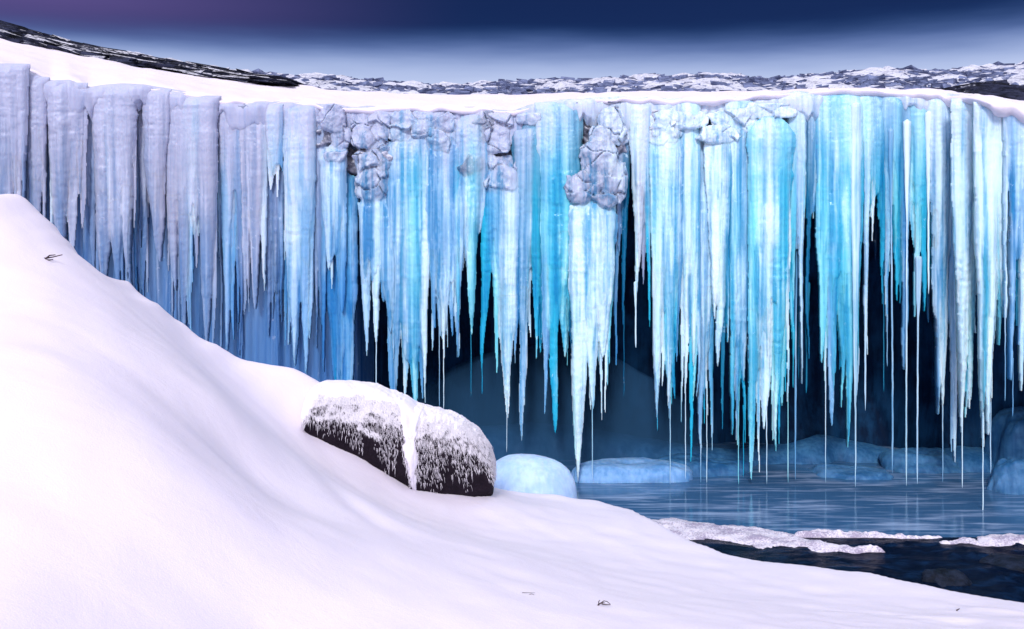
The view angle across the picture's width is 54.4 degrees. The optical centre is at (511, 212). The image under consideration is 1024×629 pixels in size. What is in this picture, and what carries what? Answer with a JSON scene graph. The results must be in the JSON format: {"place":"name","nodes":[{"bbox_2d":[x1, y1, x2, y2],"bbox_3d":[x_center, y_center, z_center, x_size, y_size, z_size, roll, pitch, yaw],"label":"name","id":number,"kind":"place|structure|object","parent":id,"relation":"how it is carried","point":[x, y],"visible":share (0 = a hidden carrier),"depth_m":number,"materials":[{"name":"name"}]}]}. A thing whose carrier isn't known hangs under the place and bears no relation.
{"place":"outdoors","nodes":[
{"label":"outdoors","id":0,"kind":"place"},
{"bbox_2d":[42,143,377,382],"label":"ice wall","id":1,"kind":"structure","parent":0,"point":[260,345],"depth_m":14.10,"materials":[{"name":"blue ice"}]},
{"bbox_2d":[0,63,29,197],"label":"ice column","id":2,"kind":"structure","parent":1,"relation":"attached to","point":[14,101],"depth_m":13.07,"materials":[{"name":"white ice"}]},
{"bbox_2d":[26,77,49,218],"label":"ice column","id":3,"kind":"structure","parent":1,"relation":"attached to","point":[36,178],"depth_m":13.25,"materials":[{"name":"white ice"}]},
{"bbox_2d":[47,82,87,248],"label":"ice column","id":4,"kind":"structure","parent":1,"relation":"attached to","point":[67,135],"depth_m":13.32,"materials":[{"name":"white ice"}]},
{"bbox_2d":[81,116,95,267],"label":"ice column","id":5,"kind":"structure","parent":1,"relation":"attached to","point":[91,203],"depth_m":13.55,"materials":[{"name":"white ice"}]},
{"bbox_2d":[92,88,138,285],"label":"ice column","id":6,"kind":"structure","parent":1,"relation":"attached to","point":[115,117],"depth_m":13.47,"materials":[{"name":"white ice"}]},
{"bbox_2d":[133,109,149,296],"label":"ice column","id":7,"kind":"structure","parent":1,"relation":"attached to","point":[141,247],"depth_m":13.76,"materials":[{"name":"blue ice"}]},
{"bbox_2d":[142,89,171,260],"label":"ice column","id":8,"kind":"structure","parent":1,"relation":"attached to","point":[156,115],"depth_m":13.57,"materials":[{"name":"white ice"}]},
{"bbox_2d":[166,96,220,342],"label":"ice column","id":9,"kind":"structure","parent":1,"relation":"attached to","point":[192,181],"depth_m":13.68,"materials":[{"name":"white ice"}]},
{"bbox_2d":[218,112,243,358],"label":"ice column","id":10,"kind":"structure","parent":1,"relation":"attached to","point":[230,233],"depth_m":13.87,"materials":[{"name":"blue ice"}]},
{"bbox_2d":[238,104,267,314],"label":"ice column","id":11,"kind":"structure","parent":1,"relation":"attached to","point":[254,169],"depth_m":13.87,"materials":[{"name":"white ice"}]},
{"bbox_2d":[266,157,287,343],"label":"ice column","id":12,"kind":"structure","parent":1,"relation":"attached to","point":[276,279],"depth_m":14.02,"materials":[{"name":"blue ice"}]},
{"bbox_2d":[282,105,316,373],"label":"ice column","id":13,"kind":"structure","parent":1,"relation":"attached to","point":[299,147],"depth_m":13.88,"materials":[{"name":"ice"}]},
{"bbox_2d":[314,116,328,372],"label":"ice column","id":14,"kind":"structure","parent":1,"relation":"attached to","point":[320,274],"depth_m":14.01,"materials":[{"name":"blue ice"}]},
{"bbox_2d":[318,103,351,312],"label":"ice column","id":15,"kind":"structure","parent":1,"relation":"attached to","point":[332,159],"depth_m":13.87,"materials":[{"name":"ice"}]},
{"bbox_2d":[326,172,359,379],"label":"ice column","id":16,"kind":"structure","parent":1,"relation":"attached to","point":[342,329],"depth_m":14.06,"materials":[{"name":"blue ice"}]},
{"bbox_2d":[0,194,1023,628],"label":"snow bank","id":17,"kind":"structure","parent":0,"point":[160,468],"depth_m":6.84,"materials":[{"name":"white snow"}]},
{"bbox_2d":[45,254,61,260],"bbox_3d":[-3.921,0.382,8.437,0.214,0.061,0.025,0,0,-4],"label":"twig","id":18,"kind":"object","parent":17,"relation":"on","point":[47,257],"visible":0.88,"depth_m":8.43,"materials":[{"name":"grey"}]},
{"bbox_2d":[300,380,417,490],"bbox_3d":[-1.515,2.370,10.499,1.195,1.229,1.364,0,0,0],"label":"boulder","id":19,"kind":"object","parent":17,"relation":"on","point":[370,422],"visible":0.81,"depth_m":10.13,"materials":[{"name":"black"}]},
{"bbox_2d":[405,402,497,496],"bbox_3d":[-0.630,2.594,10.837,1.423,1.099,0.897,0,0,-29],"label":"boulder","id":20,"kind":"object","parent":17,"relation":"on","point":[455,454],"visible":0.82,"depth_m":10.46,"materials":[{"name":"black"}]},
{"bbox_2d":[598,600,609,605],"bbox_3d":[0.630,2.712,6.913,0.108,0.052,0.021,0,0,0],"label":"twig","id":21,"kind":"object","parent":17,"relation":"on","point":[602,602],"visible":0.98,"depth_m":6.91,"materials":[{"name":"grey"}]},
{"bbox_2d":[651,518,884,553],"bbox_3d":[2.735,3.783,11.573,3.170,0.168,1.238,0,0,23],"label":"snow crust","id":22,"kind":"object","parent":17,"relation":"on","point":[758,537],"visible":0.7,"depth_m":11.51},
{"bbox_2d":[0,38,1023,122],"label":"snow field","id":23,"kind":"structure","parent":0,"point":[52,64],"depth_m":14.92,"materials":[{"name":"white snow"}]},
{"bbox_2d":[0,20,303,85],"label":"rock outcrop","id":24,"kind":"object","parent":23,"relation":"on","point":[11,32],"visible":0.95,"depth_m":19.19,"materials":[{"name":"black stone"}]},
{"bbox_2d":[30,71,1013,147],"bbox_3d":[0.547,-1.261,13.193,18.323,1.822,2.035,0,0,2],"label":"ice lip","id":25,"kind":"object","parent":23,"relation":"attached to","point":[589,109],"visible":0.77,"depth_m":13.80,"materials":[{"name":"white snow"}]},
{"bbox_2d":[265,104,283,196],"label":"ice column","id":26,"kind":"structure","parent":25,"relation":"hanging from","point":[274,121],"depth_m":13.85,"materials":[{"name":"white ice"}]},
{"bbox_2d":[563,106,627,479],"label":"ice column","id":27,"kind":"structure","parent":25,"relation":"attached to","point":[595,187],"depth_m":13.81,"materials":[{"name":"white ice"}]},
{"bbox_2d":[629,103,650,326],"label":"ice column","id":28,"kind":"structure","parent":25,"relation":"hanging from","point":[639,142],"depth_m":13.95,"materials":[{"name":"white ice"}]},
{"bbox_2d":[634,281,636,346],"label":"icicle","id":29,"kind":"object","parent":28,"relation":"hanging from","point":[635,292],"visible":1,"depth_m":13.99,"materials":[{"name":"white ice"}]},
{"bbox_2d":[649,108,708,473],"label":"ice column","id":30,"kind":"structure","parent":25,"relation":"attached to","point":[669,127],"depth_m":13.86,"materials":[{"name":"ice"}]},
{"bbox_2d":[680,103,700,477],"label":"ice column","id":31,"kind":"structure","parent":25,"relation":"attached to","point":[690,322],"depth_m":13.90,"materials":[{"name":"ice"}]},
{"bbox_2d":[697,142,714,481],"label":"ice column","id":32,"kind":"structure","parent":25,"relation":"attached to","point":[707,332],"depth_m":14.00,"materials":[{"name":"blue ice"}]},
{"bbox_2d":[695,107,757,428],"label":"ice column","id":33,"kind":"structure","parent":25,"relation":"attached to","point":[718,136],"depth_m":13.84,"materials":[{"name":"white ice"}]},
{"bbox_2d":[724,100,752,483],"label":"ice column","id":34,"kind":"structure","parent":25,"relation":"attached to","point":[738,335],"depth_m":13.88,"materials":[{"name":"blue ice"}]},
{"bbox_2d":[744,102,797,479],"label":"ice column","id":35,"kind":"structure","parent":25,"relation":"attached to","point":[770,145],"depth_m":13.73,"materials":[{"name":"ice"}]},
{"bbox_2d":[784,111,806,470],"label":"ice column","id":36,"kind":"structure","parent":25,"relation":"hanging from","point":[798,124],"depth_m":13.87,"materials":[{"name":"blue ice"}]},
{"bbox_2d":[794,249,796,478],"bbox_3d":[4.016,1.224,14.006,0.076,5.098,0.059,0,0,-30],"label":"icicle","id":37,"kind":"object","parent":36,"relation":"hanging from","point":[795,359],"visible":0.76,"depth_m":14.00,"materials":[{"name":"blue ice"}]},
{"bbox_2d":[804,116,818,358],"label":"ice column","id":38,"kind":"structure","parent":25,"relation":"attached to","point":[812,169],"depth_m":13.87,"materials":[{"name":"blue ice"}]},
{"bbox_2d":[804,282,809,392],"bbox_3d":[4.158,1.752,14.025,0.082,1.598,0.093,0,0,0],"label":"icicle","id":39,"kind":"object","parent":38,"relation":"hanging from","point":[805,329],"visible":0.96,"depth_m":14.01,"materials":[{"name":"blue ice"}]},
{"bbox_2d":[814,94,863,480],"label":"ice column","id":40,"kind":"structure","parent":25,"relation":"attached to","point":[832,236],"depth_m":13.80,"materials":[{"name":"blue ice"}]},
{"bbox_2d":[851,102,860,484],"bbox_3d":[4.742,1.131,13.736,0.135,5.327,0.122,0,0,0],"label":"icicle","id":41,"kind":"object","parent":40,"relation":"hanging from","point":[855,171],"visible":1,"depth_m":13.71,"materials":[{"name":"white ice"}]},
{"bbox_2d":[864,244,865,408],"bbox_3d":[4.903,0.665,13.830,0.058,4.176,0.054,0,0,0],"label":"icicle","id":42,"kind":"object","parent":25,"relation":"hanging from","point":[864,334],"visible":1,"depth_m":13.83,"materials":[{"name":"ice"}]},
{"bbox_2d":[860,96,885,388],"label":"ice column","id":43,"kind":"structure","parent":25,"relation":"attached to","point":[874,153],"depth_m":13.80,"materials":[{"name":"blue ice"}]},
{"bbox_2d":[882,96,910,369],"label":"ice column","id":44,"kind":"structure","parent":25,"relation":"attached to","point":[895,114],"depth_m":13.79,"materials":[{"name":"blue ice"}]},
{"bbox_2d":[888,127,893,472],"bbox_3d":[5.233,1.210,13.757,0.077,4.803,0.071,0,0,0],"label":"icicle","id":45,"kind":"object","parent":44,"relation":"hanging from","point":[890,143],"visible":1,"depth_m":13.75,"materials":[{"name":"ice"}]},
{"bbox_2d":[903,119,910,485],"bbox_3d":[5.444,1.236,13.722,0.106,5.061,0.098,0,0,-41],"label":"icicle","id":46,"kind":"object","parent":44,"relation":"hanging from","point":[906,134],"visible":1,"depth_m":13.71,"materials":[{"name":"white ice"}]},
{"bbox_2d":[909,105,930,316],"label":"ice column","id":47,"kind":"structure","parent":25,"relation":"attached to","point":[918,219],"depth_m":13.74,"materials":[{"name":"blue ice"}]},
{"bbox_2d":[915,256,921,482],"bbox_3d":[5.594,2.162,13.697,0.091,3.152,0.090,0,0,0],"label":"icicle","id":48,"kind":"object","parent":47,"relation":"hanging from","point":[918,266],"visible":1,"depth_m":13.69,"materials":[{"name":"blue ice"}]},
{"bbox_2d":[925,111,930,293],"bbox_3d":[5.719,-0.145,13.684,0.090,2.526,0.070,0,0,0],"label":"icicle","id":49,"kind":"object","parent":25,"relation":"hanging from","point":[927,125],"visible":1,"depth_m":13.67,"materials":[{"name":"white ice"}]},
{"bbox_2d":[927,98,956,478],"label":"ice column","id":50,"kind":"structure","parent":25,"relation":"attached to","point":[942,277],"depth_m":13.63,"materials":[{"name":"ice"}]},
{"bbox_2d":[926,252,976,322],"bbox_3d":[6.125,-0.058,13.881,0.762,3.205,1.266,0,0,26],"label":"ice curtain","id":51,"kind":"object","parent":25,"relation":"hanging from","point":[927,299],"visible":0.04,"depth_m":13.93,"materials":[{"name":"blue ice"}]},
{"bbox_2d":[950,98,976,486],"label":"ice column","id":52,"kind":"structure","parent":25,"relation":"attached to","point":[961,183],"depth_m":13.11,"materials":[{"name":"white ice"}]},
{"bbox_2d":[972,102,1006,509],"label":"ice column","id":53,"kind":"structure","parent":25,"relation":"attached to","point":[987,145],"depth_m":12.70,"materials":[{"name":"ice"}]},
{"bbox_2d":[1001,115,1023,415],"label":"ice column","id":54,"kind":"structure","parent":25,"relation":"attached to","point":[1012,193],"depth_m":12.53,"materials":[{"name":"blue ice"}]},
{"bbox_2d":[932,80,1023,100],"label":"rock outcrop","id":55,"kind":"object","parent":23,"relation":"on","point":[1003,88],"visible":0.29,"depth_m":18.82,"materials":[{"name":"grey stone"}]},
{"bbox_2d":[0,0,1023,83],"label":"sky","id":56,"kind":"structure","parent":0,"point":[425,41],"materials":[{"name":"blue"}]},
{"bbox_2d":[127,51,1023,94],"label":"rocky hillside","id":57,"kind":"structure","parent":0,"point":[815,80],"depth_m":22.75,"materials":[{"name":"white snow"}]},
{"bbox_2d":[228,61,1023,94],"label":"rubble","id":58,"kind":"object","parent":57,"relation":"on","point":[517,87],"visible":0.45,"depth_m":22.20,"materials":[{"name":"grey stone"}]},
{"bbox_2d":[374,168,1023,448],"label":"cave wall","id":59,"kind":"structure","parent":0,"point":[630,409],"depth_m":16.53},
{"bbox_2d":[350,112,394,382],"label":"ice column","id":60,"kind":"structure","parent":59,"relation":"attached to","point":[377,257],"depth_m":13.91,"materials":[{"name":"ice"}]},
{"bbox_2d":[386,110,434,402],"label":"ice column","id":61,"kind":"structure","parent":59,"relation":"attached to","point":[409,133],"depth_m":13.94,"materials":[{"name":"ice"}]},
{"bbox_2d":[418,111,459,408],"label":"ice column","id":62,"kind":"structure","parent":59,"relation":"attached to","point":[441,208],"depth_m":13.97,"materials":[{"name":"blue ice"}]},
{"bbox_2d":[455,110,499,377],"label":"ice column","id":63,"kind":"structure","parent":59,"relation":"attached to","point":[472,166],"depth_m":13.99,"materials":[{"name":"blue ice"}]},
{"bbox_2d":[316,101,658,175],"bbox_3d":[-0.214,-0.934,14.357,5.036,1.262,0.948,0,0,0],"label":"cliff rock","id":64,"kind":"object","parent":59,"relation":"attached to","point":[351,168],"visible":0.16,"depth_m":14.06,"materials":[{"name":"grey stone"}]},
{"bbox_2d":[480,110,519,450],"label":"ice column","id":65,"kind":"structure","parent":59,"relation":"attached to","point":[499,252],"depth_m":14.00,"materials":[{"name":"blue ice"}]},
{"bbox_2d":[511,112,542,439],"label":"ice column","id":66,"kind":"structure","parent":59,"relation":"attached to","point":[525,156],"depth_m":14.00,"materials":[{"name":"blue ice"}]},
{"bbox_2d":[534,102,582,432],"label":"ice column","id":67,"kind":"structure","parent":59,"relation":"attached to","point":[559,131],"depth_m":13.94,"materials":[{"name":"blue ice"}]},
{"bbox_2d":[613,130,629,388],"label":"ice column","id":68,"kind":"structure","parent":59,"relation":"attached to","point":[622,210],"depth_m":14.07,"materials":[{"name":"blue ice"}]},
{"bbox_2d":[479,422,994,472],"bbox_3d":[3.997,3.516,15.235,11.459,1.169,1.363,0,0,0],"label":"ice apron","id":69,"kind":"object","parent":59,"relation":"attached to","point":[543,439],"visible":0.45,"depth_m":15.25,"materials":[{"name":"blue ice"}]},
{"bbox_2d":[678,121,803,378],"bbox_3d":[3.159,0.583,14.417,2.410,4.055,0.648,0,0,0],"label":"ice curtain","id":70,"kind":"object","parent":59,"relation":"hanging from","point":[798,347],"visible":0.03,"depth_m":14.25,"materials":[{"name":"blue ice"}]},
{"bbox_2d":[829,88,876,259],"bbox_3d":[5.028,-0.559,14.372,1.853,2.506,0.642,0,0,0],"label":"ice curtain","id":71,"kind":"object","parent":59,"relation":"attached to","point":[875,233],"visible":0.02,"depth_m":14.31,"materials":[{"name":"blue ice"}]},
{"bbox_2d":[558,442,1023,536],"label":"pool water","id":72,"kind":"structure","parent":0,"point":[781,498],"depth_m":13.12,"materials":[{"name":"blue liquid"}]},
{"bbox_2d":[494,454,576,498],"bbox_3d":[0.195,3.614,13.098,1.375,0.871,1.026,0,0,0],"label":"ice mound","id":73,"kind":"object","parent":72,"relation":"on","point":[531,473],"visible":0.3,"depth_m":12.81,"materials":[{"name":"ice"}]},
{"bbox_2d":[571,457,692,483],"bbox_3d":[1.743,3.812,14.355,1.811,0.477,0.752,0,0,0],"label":"ice mound","id":74,"kind":"object","parent":72,"relation":"on","point":[627,470],"visible":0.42,"depth_m":14.07,"materials":[{"name":"blue ice"}]},
{"bbox_2d":[658,453,749,476],"bbox_3d":[2.829,3.818,14.700,1.554,0.463,0.815,0,0,0],"label":"ice mound","id":75,"kind":"object","parent":72,"relation":"on","point":[716,467],"visible":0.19,"depth_m":14.46,"materials":[{"name":"blue ice"}]},
{"bbox_2d":[809,463,893,479],"bbox_3d":[4.984,3.867,14.514,1.338,0.366,0.796,0,0,0],"label":"ice mound","id":76,"kind":"object","parent":72,"relation":"on","point":[840,471],"visible":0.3,"depth_m":14.35,"materials":[{"name":"blue ice"}]},
{"bbox_2d":[794,529,941,538],"bbox_3d":[4.143,3.789,11.650,1.829,0.154,0.351,0,0,5],"label":"snow crust","id":77,"kind":"object","parent":72,"relation":"on","point":[821,533],"visible":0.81,"depth_m":11.61},
{"bbox_2d":[878,447,966,473],"bbox_3d":[6.150,3.796,14.910,1.303,0.507,0.910,0,0,0],"label":"ice mound","id":78,"kind":"object","parent":72,"relation":"on","point":[929,460],"visible":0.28,"depth_m":14.69,"materials":[{"name":"blue ice"}]},
{"bbox_2d":[983,406,1023,465],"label":"ice mound","id":79,"kind":"object","parent":72,"relation":"on","point":[1007,435],"visible":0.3,"depth_m":14.61,"materials":[{"name":"blue ice"}]},
{"bbox_2d":[987,458,1023,494],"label":"ice mound","id":80,"kind":"object","parent":72,"relation":"on","point":[1006,476],"visible":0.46,"depth_m":13.54,"materials":[{"name":"blue ice"}]},
{"bbox_2d":[688,537,1023,602],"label":"stream water","id":81,"kind":"structure","parent":0,"point":[910,560],"depth_m":10.85,"materials":[{"name":"blue liquid"}]},
{"bbox_2d":[922,568,971,586],"bbox_3d":[4.458,3.804,10.214,0.458,0.273,0.453,0,0,-41],"label":"rock","id":82,"kind":"object","parent":81,"relation":"in","point":[943,577],"visible":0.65,"depth_m":10.14,"materials":[{"name":"grey stone"}]},
{"bbox_2d":[940,533,1023,546],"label":"snow crust","id":83,"kind":"object","parent":81,"relation":"on","point":[1007,539],"visible":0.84,"depth_m":11.37},
{"bbox_2d":[979,553,1023,572],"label":"rock","id":84,"kind":"object","parent":81,"relation":"in","point":[1011,561],"visible":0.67,"depth_m":10.70,"materials":[{"name":"grey stone"}]}
]}

